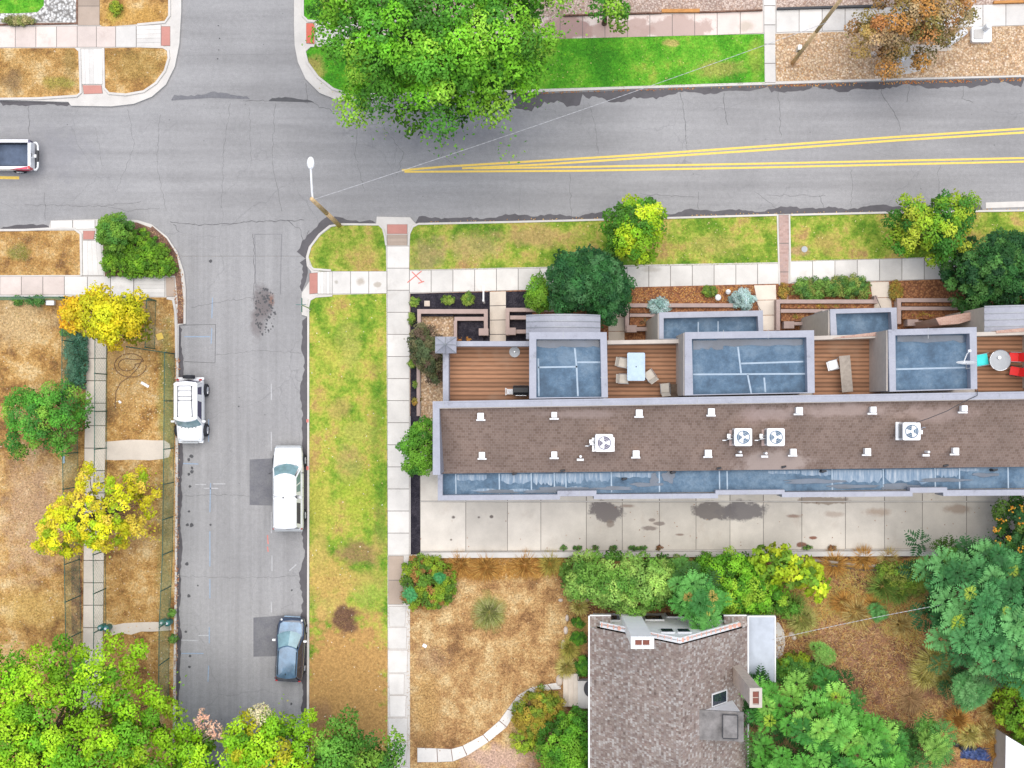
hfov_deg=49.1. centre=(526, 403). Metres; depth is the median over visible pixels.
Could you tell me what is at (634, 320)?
planter soil
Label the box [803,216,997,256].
fallen leaves
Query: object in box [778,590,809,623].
grass tussock
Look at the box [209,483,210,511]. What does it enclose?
survey mark
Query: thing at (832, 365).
patio chair
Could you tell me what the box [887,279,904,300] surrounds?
garden plant
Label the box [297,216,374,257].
wet gutter
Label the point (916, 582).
grass tussock
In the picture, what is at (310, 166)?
utility pole
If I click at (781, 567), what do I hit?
catalpa tree
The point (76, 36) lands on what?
pavement
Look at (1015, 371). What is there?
patio chair
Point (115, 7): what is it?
groundcover shrub
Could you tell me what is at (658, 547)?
weed clump
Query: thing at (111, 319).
autumn tree
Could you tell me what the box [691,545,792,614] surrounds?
shrub thicket
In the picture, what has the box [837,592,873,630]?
grass tussock
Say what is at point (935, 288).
garden bed
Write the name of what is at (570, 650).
grass tussock
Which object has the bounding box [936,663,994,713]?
sumac shrub
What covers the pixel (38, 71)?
grass
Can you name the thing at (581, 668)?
clipped ball
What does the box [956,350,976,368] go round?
satellite dish
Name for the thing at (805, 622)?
grass tussock
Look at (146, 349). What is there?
chain link fence
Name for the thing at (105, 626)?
teal drums
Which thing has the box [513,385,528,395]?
grill
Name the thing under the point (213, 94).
wet gutter
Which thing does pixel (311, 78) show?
kerb
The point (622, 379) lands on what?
patio chair
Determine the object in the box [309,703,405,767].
street tree
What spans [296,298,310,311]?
street sign
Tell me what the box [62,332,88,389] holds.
creeper
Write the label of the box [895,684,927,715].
grass tussock
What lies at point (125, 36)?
pavement
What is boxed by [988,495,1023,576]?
trumpet vine
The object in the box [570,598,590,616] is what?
grass tussock
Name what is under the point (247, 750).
street tree
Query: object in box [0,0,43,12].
lawn
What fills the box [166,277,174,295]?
ramp
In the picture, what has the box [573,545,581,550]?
weed clump
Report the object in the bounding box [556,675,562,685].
border stone
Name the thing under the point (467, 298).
garden plant
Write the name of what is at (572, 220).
kerb edge
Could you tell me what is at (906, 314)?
planter soil
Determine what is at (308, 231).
road crack
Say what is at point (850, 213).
kerb edge
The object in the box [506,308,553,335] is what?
planter wall
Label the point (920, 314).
garden plant
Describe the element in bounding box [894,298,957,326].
planter wall
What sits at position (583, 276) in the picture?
round tree
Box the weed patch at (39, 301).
[22,294,45,306]
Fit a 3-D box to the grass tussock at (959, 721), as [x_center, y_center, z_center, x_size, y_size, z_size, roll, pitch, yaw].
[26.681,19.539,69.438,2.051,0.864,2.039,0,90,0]
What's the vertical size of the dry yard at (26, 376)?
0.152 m
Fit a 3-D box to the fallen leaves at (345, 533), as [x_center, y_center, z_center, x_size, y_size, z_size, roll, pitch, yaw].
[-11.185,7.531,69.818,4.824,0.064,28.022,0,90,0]
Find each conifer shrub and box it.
[522,270,551,313]
[533,704,587,767]
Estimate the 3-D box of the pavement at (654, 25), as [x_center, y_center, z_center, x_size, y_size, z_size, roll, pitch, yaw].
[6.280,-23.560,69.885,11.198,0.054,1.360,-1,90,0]
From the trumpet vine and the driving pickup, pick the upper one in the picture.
the driving pickup
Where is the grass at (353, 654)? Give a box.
[309,576,388,748]
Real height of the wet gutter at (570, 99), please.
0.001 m
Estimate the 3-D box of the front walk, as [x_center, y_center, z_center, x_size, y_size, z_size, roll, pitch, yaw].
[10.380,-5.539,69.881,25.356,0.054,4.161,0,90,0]
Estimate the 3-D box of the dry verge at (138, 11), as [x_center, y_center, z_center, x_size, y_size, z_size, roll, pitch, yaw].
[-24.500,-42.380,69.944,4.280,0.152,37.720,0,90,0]
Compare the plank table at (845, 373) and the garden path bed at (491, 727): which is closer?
the plank table at (845, 373)
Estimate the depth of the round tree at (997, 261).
65.30 m
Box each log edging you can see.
[801,557,907,567]
[817,562,898,570]
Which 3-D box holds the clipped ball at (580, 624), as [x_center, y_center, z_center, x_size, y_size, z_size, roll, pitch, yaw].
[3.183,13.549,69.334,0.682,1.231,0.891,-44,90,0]
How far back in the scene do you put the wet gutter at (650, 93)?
69.99 m
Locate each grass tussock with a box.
[447,550,474,578]
[470,593,507,630]
[471,550,502,583]
[508,547,540,580]
[537,549,563,579]
[554,656,577,679]
[556,637,580,659]
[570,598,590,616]
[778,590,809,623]
[782,600,820,637]
[805,638,820,655]
[819,547,848,579]
[829,589,857,616]
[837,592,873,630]
[849,544,877,571]
[859,592,887,621]
[861,570,901,606]
[877,546,899,568]
[885,580,911,607]
[888,614,914,637]
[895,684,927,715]
[902,558,929,594]
[905,654,943,692]
[910,635,955,682]
[929,663,959,691]
[942,707,972,735]
[952,718,984,750]
[975,690,1008,722]
[975,720,999,744]
[980,735,996,762]
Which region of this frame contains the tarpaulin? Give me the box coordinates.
[953,741,991,761]
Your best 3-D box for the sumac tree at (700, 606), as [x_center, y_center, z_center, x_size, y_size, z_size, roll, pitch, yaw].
[9.910,11.110,66.769,3.990,6.363,3.890,35,90,0]
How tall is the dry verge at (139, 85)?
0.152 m
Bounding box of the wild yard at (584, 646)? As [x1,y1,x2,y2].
[566,556,1023,767]
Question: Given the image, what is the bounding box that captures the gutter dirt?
[151,226,182,323]
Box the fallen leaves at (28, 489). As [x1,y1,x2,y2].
[0,307,81,637]
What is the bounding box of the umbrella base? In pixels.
[509,347,519,356]
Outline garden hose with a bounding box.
[114,353,145,409]
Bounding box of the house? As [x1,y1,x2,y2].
[563,605,775,767]
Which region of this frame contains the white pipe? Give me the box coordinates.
[945,28,967,46]
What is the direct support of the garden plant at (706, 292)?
on the garden bed at (935, 288)
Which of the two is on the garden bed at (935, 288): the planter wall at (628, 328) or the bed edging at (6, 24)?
the planter wall at (628, 328)
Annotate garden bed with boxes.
[410,291,531,345]
[410,354,419,554]
[421,314,453,446]
[446,279,1022,339]
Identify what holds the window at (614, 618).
in the house
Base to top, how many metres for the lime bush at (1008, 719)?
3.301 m
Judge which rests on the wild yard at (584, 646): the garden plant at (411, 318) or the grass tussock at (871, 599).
the grass tussock at (871, 599)
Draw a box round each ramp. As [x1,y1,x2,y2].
[83,231,94,238]
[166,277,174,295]
[306,23,313,43]
[387,235,406,244]
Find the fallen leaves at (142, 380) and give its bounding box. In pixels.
[108,309,171,435]
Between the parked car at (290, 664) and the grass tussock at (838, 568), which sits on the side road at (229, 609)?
the parked car at (290, 664)
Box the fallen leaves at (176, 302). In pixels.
[148,228,183,318]
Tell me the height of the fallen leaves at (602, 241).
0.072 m
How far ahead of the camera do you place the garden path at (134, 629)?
69.86 m
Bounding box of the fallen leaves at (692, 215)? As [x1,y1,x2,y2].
[430,208,1014,221]
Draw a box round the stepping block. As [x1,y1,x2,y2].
[424,301,429,305]
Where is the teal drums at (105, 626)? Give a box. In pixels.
[97,623,112,631]
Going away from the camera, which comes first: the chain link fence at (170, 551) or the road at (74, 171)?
the chain link fence at (170, 551)
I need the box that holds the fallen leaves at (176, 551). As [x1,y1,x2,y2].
[172,359,179,697]
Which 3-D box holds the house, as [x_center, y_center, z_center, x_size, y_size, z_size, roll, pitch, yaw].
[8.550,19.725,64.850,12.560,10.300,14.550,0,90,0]
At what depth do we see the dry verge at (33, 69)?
69.87 m
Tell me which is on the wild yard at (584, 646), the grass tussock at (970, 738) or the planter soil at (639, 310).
the grass tussock at (970, 738)
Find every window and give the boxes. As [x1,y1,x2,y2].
[611,615,619,621]
[643,615,663,620]
[659,629,674,633]
[664,612,683,617]
[675,629,691,633]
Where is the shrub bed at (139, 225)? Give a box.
[103,222,176,275]
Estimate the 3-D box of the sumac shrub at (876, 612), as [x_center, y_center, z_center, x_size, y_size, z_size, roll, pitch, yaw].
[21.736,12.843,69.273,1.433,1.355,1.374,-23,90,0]
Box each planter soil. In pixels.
[421,314,452,316]
[458,321,482,340]
[629,308,733,312]
[629,317,651,326]
[780,304,873,308]
[780,313,813,321]
[901,303,951,305]
[901,310,956,319]
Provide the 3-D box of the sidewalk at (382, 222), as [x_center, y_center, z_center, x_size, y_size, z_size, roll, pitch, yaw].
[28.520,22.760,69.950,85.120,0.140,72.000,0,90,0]
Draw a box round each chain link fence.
[0,296,156,300]
[61,296,81,711]
[92,340,107,683]
[126,346,173,353]
[144,298,156,348]
[158,352,174,702]
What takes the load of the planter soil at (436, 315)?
on the garden bed at (432, 392)
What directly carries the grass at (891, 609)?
on the wild yard at (584, 646)
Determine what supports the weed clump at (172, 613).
on the dry yard at (26, 376)
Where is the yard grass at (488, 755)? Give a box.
[410,556,565,767]
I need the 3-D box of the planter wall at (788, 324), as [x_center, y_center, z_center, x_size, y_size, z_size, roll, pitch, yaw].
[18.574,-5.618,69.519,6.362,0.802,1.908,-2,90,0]
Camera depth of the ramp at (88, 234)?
69.85 m
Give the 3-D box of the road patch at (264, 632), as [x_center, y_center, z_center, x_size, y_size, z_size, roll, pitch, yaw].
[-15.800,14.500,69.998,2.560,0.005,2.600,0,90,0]
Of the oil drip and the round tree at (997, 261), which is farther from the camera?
the oil drip
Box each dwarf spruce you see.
[646,296,671,313]
[727,287,757,310]
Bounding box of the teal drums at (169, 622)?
[160,618,173,625]
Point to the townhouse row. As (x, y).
(725, 371)
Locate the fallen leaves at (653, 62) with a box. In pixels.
[550,38,755,81]
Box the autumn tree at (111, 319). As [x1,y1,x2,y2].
[57,280,153,351]
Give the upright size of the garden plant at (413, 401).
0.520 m
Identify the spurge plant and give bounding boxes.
[402,586,416,604]
[433,572,445,583]
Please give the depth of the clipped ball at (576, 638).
69.08 m
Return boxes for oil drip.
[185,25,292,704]
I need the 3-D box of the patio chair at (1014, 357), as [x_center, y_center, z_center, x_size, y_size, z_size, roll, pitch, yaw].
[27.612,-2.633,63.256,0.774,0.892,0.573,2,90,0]
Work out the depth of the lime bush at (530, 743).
69.00 m
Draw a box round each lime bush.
[509,728,541,754]
[776,649,812,678]
[874,557,927,597]
[989,676,1023,745]
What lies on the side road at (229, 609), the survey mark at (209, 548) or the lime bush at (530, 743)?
the survey mark at (209, 548)
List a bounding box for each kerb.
[0,0,181,106]
[0,219,185,748]
[294,0,1023,100]
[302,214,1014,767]
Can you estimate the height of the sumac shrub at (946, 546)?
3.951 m
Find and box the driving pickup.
[0,140,38,173]
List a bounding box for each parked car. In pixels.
[171,375,208,442]
[272,615,307,681]
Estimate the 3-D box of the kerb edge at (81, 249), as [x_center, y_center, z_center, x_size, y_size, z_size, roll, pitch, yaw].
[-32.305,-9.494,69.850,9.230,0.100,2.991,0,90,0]
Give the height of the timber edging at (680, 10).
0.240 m
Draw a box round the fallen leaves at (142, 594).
[109,474,170,692]
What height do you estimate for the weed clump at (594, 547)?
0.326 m
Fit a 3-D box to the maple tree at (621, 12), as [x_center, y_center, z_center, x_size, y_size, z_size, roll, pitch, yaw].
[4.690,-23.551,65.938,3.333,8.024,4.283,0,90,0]
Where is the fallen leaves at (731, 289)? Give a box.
[632,286,752,302]
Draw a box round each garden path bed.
[82,347,106,700]
[388,556,403,604]
[388,606,406,759]
[437,683,560,761]
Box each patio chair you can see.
[615,357,626,368]
[616,374,628,383]
[645,368,658,383]
[659,383,670,396]
[670,384,679,396]
[826,359,839,370]
[977,353,990,366]
[1009,352,1023,361]
[1009,365,1023,376]
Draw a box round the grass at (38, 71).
[0,49,77,96]
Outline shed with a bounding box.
[993,729,1023,767]
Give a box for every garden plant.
[406,357,416,368]
[407,312,415,325]
[408,296,420,307]
[411,396,421,405]
[412,380,417,388]
[440,295,454,305]
[460,290,475,305]
[701,285,717,297]
[777,282,790,299]
[792,304,854,308]
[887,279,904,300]
[912,311,932,319]
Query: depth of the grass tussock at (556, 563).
69.54 m
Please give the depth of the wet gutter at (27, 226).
69.99 m
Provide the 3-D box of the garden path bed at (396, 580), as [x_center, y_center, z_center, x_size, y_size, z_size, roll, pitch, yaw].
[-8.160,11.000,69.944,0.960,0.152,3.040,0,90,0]
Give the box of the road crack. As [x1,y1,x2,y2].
[28,89,968,578]
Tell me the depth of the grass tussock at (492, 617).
69.49 m
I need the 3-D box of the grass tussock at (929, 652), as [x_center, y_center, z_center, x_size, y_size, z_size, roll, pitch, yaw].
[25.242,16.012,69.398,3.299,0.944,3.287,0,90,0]
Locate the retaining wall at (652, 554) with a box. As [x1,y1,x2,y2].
[421,550,941,557]
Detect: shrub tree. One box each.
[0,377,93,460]
[395,415,432,476]
[406,321,442,385]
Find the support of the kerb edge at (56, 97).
on the dry verge at (33, 69)
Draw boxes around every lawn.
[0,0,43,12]
[304,0,327,19]
[306,34,764,92]
[309,225,385,270]
[309,294,387,767]
[409,216,777,269]
[790,211,1023,260]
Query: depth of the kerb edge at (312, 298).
69.80 m
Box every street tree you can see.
[165,708,223,767]
[216,694,323,767]
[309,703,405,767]
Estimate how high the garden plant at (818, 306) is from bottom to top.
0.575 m
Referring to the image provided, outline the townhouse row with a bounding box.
[433,305,1023,499]
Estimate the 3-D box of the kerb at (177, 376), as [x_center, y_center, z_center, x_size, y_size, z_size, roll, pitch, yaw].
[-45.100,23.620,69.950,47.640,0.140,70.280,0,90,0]
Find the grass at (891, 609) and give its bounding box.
[790,559,931,647]
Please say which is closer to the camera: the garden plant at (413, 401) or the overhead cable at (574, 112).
the overhead cable at (574, 112)
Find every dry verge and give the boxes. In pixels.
[0,48,79,97]
[0,231,79,274]
[100,0,167,25]
[105,48,166,92]
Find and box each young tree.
[598,193,668,268]
[880,188,981,268]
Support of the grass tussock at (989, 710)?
on the wild yard at (584, 646)
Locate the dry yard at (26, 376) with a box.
[0,297,175,767]
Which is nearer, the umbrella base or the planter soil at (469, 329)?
the umbrella base
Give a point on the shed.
(1009, 751)
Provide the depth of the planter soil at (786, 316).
69.50 m
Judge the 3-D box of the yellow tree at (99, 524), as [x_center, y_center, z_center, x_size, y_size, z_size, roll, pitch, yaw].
[-25.377,6.274,66.246,7.809,7.407,5.874,0,90,0]
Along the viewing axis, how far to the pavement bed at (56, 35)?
69.87 m
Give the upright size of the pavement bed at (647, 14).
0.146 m
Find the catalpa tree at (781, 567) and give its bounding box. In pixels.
[748,541,831,603]
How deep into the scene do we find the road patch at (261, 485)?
70.00 m
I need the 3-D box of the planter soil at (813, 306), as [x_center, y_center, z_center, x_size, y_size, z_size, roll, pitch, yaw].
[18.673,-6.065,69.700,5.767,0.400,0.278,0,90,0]
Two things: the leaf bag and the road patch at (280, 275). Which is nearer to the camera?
the leaf bag
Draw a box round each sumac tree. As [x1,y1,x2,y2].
[665,560,733,629]
[741,664,913,767]
[895,529,1023,698]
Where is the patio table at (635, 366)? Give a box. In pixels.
[627,353,644,380]
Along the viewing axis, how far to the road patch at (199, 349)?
70.00 m
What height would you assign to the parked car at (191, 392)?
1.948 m
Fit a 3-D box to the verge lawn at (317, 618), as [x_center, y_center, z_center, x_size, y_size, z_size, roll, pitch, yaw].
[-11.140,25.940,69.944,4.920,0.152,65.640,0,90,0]
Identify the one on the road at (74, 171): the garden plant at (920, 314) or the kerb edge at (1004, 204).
the kerb edge at (1004, 204)
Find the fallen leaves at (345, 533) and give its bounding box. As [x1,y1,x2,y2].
[309,300,385,746]
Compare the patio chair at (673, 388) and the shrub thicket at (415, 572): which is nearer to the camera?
the patio chair at (673, 388)
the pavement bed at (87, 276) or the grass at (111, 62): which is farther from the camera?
the pavement bed at (87, 276)
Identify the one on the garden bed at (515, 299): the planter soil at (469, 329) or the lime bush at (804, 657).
the planter soil at (469, 329)
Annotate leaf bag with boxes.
[156,333,163,339]
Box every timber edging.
[563,12,661,16]
[661,9,699,12]
[699,9,762,12]
[777,4,883,9]
[993,0,1023,3]
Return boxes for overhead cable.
[316,22,826,198]
[772,604,941,639]
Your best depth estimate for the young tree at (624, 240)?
65.41 m
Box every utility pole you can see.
[307,157,341,227]
[791,0,841,64]
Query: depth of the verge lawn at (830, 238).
69.87 m
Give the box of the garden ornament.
[715,294,720,300]
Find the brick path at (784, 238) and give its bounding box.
[779,215,788,299]
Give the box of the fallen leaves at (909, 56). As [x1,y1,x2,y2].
[775,27,1023,80]
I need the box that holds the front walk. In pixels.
[490,282,891,340]
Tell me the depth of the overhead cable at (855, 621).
65.80 m
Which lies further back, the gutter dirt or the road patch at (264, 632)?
the road patch at (264, 632)
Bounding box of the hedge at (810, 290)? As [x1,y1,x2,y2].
[790,272,871,299]
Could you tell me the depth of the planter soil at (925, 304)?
69.50 m
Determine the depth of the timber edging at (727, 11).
69.70 m
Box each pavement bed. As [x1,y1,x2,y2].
[0,26,115,47]
[0,276,63,294]
[50,220,133,296]
[77,0,99,25]
[82,26,155,84]
[315,4,1020,82]
[395,12,757,34]
[567,13,695,38]
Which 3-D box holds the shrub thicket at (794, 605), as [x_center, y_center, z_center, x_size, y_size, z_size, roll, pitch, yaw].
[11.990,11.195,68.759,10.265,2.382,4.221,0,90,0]
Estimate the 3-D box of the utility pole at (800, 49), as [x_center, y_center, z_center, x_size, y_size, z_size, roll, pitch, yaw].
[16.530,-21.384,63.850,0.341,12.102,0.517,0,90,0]
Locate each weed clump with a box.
[2,14,35,26]
[10,294,22,305]
[59,329,67,336]
[167,607,176,617]
[167,633,179,643]
[560,545,566,550]
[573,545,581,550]
[592,545,599,550]
[609,545,617,550]
[628,545,636,550]
[636,545,646,550]
[656,544,663,550]
[803,544,812,549]
[828,544,836,550]
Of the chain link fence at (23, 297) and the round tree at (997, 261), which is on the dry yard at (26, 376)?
the chain link fence at (23, 297)
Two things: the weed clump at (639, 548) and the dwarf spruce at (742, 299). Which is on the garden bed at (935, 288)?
the dwarf spruce at (742, 299)
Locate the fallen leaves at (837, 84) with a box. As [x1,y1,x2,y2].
[515,78,1020,93]
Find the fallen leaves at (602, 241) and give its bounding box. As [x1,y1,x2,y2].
[417,218,776,265]
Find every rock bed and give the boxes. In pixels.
[0,0,75,22]
[346,0,762,20]
[775,26,1023,80]
[776,0,997,9]
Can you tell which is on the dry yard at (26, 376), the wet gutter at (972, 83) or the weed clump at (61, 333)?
the weed clump at (61, 333)
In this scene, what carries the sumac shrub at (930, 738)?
on the wild yard at (584, 646)
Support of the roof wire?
on the townhouse row
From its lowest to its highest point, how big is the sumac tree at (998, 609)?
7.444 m
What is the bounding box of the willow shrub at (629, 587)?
[562,548,677,616]
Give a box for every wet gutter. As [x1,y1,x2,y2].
[0,101,68,105]
[1,224,48,228]
[171,91,248,99]
[176,326,183,722]
[269,97,312,101]
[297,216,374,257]
[299,317,306,754]
[300,259,307,290]
[416,203,981,222]
[512,92,581,110]
[582,86,766,101]
[768,78,1023,92]
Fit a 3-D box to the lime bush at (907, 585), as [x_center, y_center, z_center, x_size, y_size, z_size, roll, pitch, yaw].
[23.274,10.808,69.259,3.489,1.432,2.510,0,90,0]
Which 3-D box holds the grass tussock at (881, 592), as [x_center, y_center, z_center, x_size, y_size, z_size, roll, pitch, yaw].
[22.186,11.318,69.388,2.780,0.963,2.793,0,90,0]
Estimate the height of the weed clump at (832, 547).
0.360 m
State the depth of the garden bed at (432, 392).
69.86 m
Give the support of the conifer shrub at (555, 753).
on the yard grass at (488, 755)
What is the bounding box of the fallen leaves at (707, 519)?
[468,499,974,548]
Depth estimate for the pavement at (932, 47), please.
69.86 m
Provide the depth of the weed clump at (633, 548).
69.69 m
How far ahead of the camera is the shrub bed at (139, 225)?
69.87 m
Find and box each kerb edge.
[0,49,81,99]
[0,227,82,275]
[102,45,169,95]
[137,0,170,25]
[166,297,177,357]
[302,0,327,22]
[304,44,405,94]
[307,223,386,270]
[307,294,331,757]
[407,214,776,244]
[777,215,779,284]
[789,215,791,282]
[791,209,1023,215]
[986,201,1023,207]
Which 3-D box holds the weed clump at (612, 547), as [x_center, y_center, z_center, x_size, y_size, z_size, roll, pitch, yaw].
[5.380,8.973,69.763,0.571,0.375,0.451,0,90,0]
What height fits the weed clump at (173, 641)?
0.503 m
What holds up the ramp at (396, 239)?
on the ramp bed
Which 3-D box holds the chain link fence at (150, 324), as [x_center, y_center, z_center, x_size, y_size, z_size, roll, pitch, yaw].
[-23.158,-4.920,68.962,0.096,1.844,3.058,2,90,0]
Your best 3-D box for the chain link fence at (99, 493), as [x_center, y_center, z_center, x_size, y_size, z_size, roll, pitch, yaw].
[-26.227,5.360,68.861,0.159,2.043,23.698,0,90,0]
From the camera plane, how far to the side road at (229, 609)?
70.00 m
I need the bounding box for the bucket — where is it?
[46,301,54,304]
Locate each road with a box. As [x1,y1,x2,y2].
[0,54,1023,255]
[176,0,310,767]
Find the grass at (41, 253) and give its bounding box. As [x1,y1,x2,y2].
[0,233,77,273]
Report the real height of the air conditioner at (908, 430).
0.935 m
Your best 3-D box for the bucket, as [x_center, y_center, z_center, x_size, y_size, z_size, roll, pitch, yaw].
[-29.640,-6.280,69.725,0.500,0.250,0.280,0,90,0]
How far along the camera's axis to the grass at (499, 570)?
69.80 m
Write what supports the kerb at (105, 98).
on the ground
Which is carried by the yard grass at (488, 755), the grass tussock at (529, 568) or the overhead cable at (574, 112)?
the grass tussock at (529, 568)
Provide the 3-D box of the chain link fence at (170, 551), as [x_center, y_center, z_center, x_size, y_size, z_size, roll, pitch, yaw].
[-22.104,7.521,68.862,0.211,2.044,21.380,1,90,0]
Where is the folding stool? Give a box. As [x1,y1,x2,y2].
[505,388,512,394]
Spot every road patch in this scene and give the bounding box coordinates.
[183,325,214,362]
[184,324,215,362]
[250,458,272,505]
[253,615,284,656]
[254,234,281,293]
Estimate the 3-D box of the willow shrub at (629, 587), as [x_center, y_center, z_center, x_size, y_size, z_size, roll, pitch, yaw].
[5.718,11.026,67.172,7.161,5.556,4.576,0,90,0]
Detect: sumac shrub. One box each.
[666,556,687,572]
[810,639,835,666]
[866,602,888,622]
[906,711,957,767]
[929,535,1006,575]
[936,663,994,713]
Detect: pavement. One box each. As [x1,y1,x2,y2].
[0,26,114,46]
[0,277,63,294]
[51,220,164,296]
[78,0,98,24]
[81,25,160,83]
[316,0,1023,81]
[318,246,970,554]
[358,11,762,42]
[538,13,716,38]
[776,622,784,657]
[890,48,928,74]
[901,44,951,50]
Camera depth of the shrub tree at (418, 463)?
66.28 m
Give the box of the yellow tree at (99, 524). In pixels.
[26,461,162,560]
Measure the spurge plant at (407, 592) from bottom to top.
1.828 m
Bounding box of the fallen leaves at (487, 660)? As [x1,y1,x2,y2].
[410,566,562,753]
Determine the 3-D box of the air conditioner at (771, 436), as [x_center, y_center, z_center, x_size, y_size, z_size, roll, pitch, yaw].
[13.400,1.817,61.488,1.628,0.935,1.000,0,90,0]
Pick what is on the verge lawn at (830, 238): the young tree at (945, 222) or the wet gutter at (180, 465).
the young tree at (945, 222)
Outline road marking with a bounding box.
[0,128,1023,178]
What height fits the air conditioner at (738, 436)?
0.935 m
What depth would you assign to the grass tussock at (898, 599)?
69.41 m
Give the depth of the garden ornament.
69.44 m
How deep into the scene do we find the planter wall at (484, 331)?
69.25 m
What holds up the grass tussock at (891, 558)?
on the wild yard at (584, 646)
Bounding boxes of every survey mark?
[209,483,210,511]
[209,531,209,565]
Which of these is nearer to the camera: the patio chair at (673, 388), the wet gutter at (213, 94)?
the patio chair at (673, 388)
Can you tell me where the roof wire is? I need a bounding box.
[916,389,977,422]
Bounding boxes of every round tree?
[544,243,637,327]
[938,227,1023,313]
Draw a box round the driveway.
[421,448,1023,550]
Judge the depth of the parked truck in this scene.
68.48 m
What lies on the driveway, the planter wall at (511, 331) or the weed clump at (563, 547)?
the weed clump at (563, 547)
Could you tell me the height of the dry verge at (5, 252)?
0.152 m
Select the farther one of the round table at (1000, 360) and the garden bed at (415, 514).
the garden bed at (415, 514)
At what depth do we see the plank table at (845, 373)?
62.96 m
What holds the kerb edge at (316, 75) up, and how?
on the lawn at (597, 75)
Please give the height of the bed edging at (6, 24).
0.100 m
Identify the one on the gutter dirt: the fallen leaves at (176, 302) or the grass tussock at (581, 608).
the fallen leaves at (176, 302)
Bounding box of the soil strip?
[71,513,81,709]
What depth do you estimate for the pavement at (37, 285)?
69.86 m
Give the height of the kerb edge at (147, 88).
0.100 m
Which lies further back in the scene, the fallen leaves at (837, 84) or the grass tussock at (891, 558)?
the fallen leaves at (837, 84)
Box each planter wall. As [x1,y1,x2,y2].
[417,309,488,339]
[417,369,419,415]
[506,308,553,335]
[624,303,735,332]
[774,296,877,330]
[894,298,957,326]
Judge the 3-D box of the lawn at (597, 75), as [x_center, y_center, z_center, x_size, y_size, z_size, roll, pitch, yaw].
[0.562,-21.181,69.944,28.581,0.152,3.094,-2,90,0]
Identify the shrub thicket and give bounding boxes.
[94,211,137,255]
[399,552,457,611]
[510,683,566,739]
[558,554,589,601]
[641,551,803,618]
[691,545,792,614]
[776,655,838,686]
[884,716,923,767]
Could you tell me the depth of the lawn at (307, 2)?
69.87 m
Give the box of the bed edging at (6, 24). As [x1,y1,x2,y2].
[0,0,77,25]
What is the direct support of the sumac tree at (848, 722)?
on the wild yard at (584, 646)
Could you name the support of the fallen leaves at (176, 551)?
on the kerb at (177, 376)
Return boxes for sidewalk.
[388,607,407,767]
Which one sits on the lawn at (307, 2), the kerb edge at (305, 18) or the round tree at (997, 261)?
the kerb edge at (305, 18)
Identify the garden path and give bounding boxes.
[83,337,105,710]
[105,440,170,459]
[107,622,170,634]
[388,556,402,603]
[417,683,560,761]
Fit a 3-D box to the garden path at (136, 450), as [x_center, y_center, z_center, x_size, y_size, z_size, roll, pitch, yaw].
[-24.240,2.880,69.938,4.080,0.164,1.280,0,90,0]
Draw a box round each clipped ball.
[569,630,586,645]
[571,616,585,628]
[573,654,587,677]
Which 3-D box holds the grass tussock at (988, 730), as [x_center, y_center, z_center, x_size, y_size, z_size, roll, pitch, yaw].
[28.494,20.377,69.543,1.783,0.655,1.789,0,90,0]
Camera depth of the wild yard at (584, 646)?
69.86 m
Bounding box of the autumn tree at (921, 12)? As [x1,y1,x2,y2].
[839,0,980,80]
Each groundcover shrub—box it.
[99,227,178,279]
[108,0,123,17]
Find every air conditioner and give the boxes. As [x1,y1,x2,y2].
[585,434,613,451]
[722,428,751,445]
[755,428,784,445]
[895,422,924,439]
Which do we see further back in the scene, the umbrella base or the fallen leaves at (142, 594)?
the fallen leaves at (142, 594)
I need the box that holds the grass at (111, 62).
[105,50,163,89]
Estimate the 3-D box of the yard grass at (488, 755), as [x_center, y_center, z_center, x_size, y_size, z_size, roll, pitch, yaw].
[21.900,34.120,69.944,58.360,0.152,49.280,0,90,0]
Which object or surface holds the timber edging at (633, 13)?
on the rock bed at (660, 5)
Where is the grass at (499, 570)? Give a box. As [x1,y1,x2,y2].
[433,557,564,582]
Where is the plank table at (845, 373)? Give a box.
[836,355,852,391]
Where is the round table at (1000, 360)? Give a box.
[990,350,1010,370]
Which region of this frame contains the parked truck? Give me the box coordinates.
[269,445,306,530]
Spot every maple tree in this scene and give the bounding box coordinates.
[0,629,193,767]
[301,0,587,164]
[587,0,630,33]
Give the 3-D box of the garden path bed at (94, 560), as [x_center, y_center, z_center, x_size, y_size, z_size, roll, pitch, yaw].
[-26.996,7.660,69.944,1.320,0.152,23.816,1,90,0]

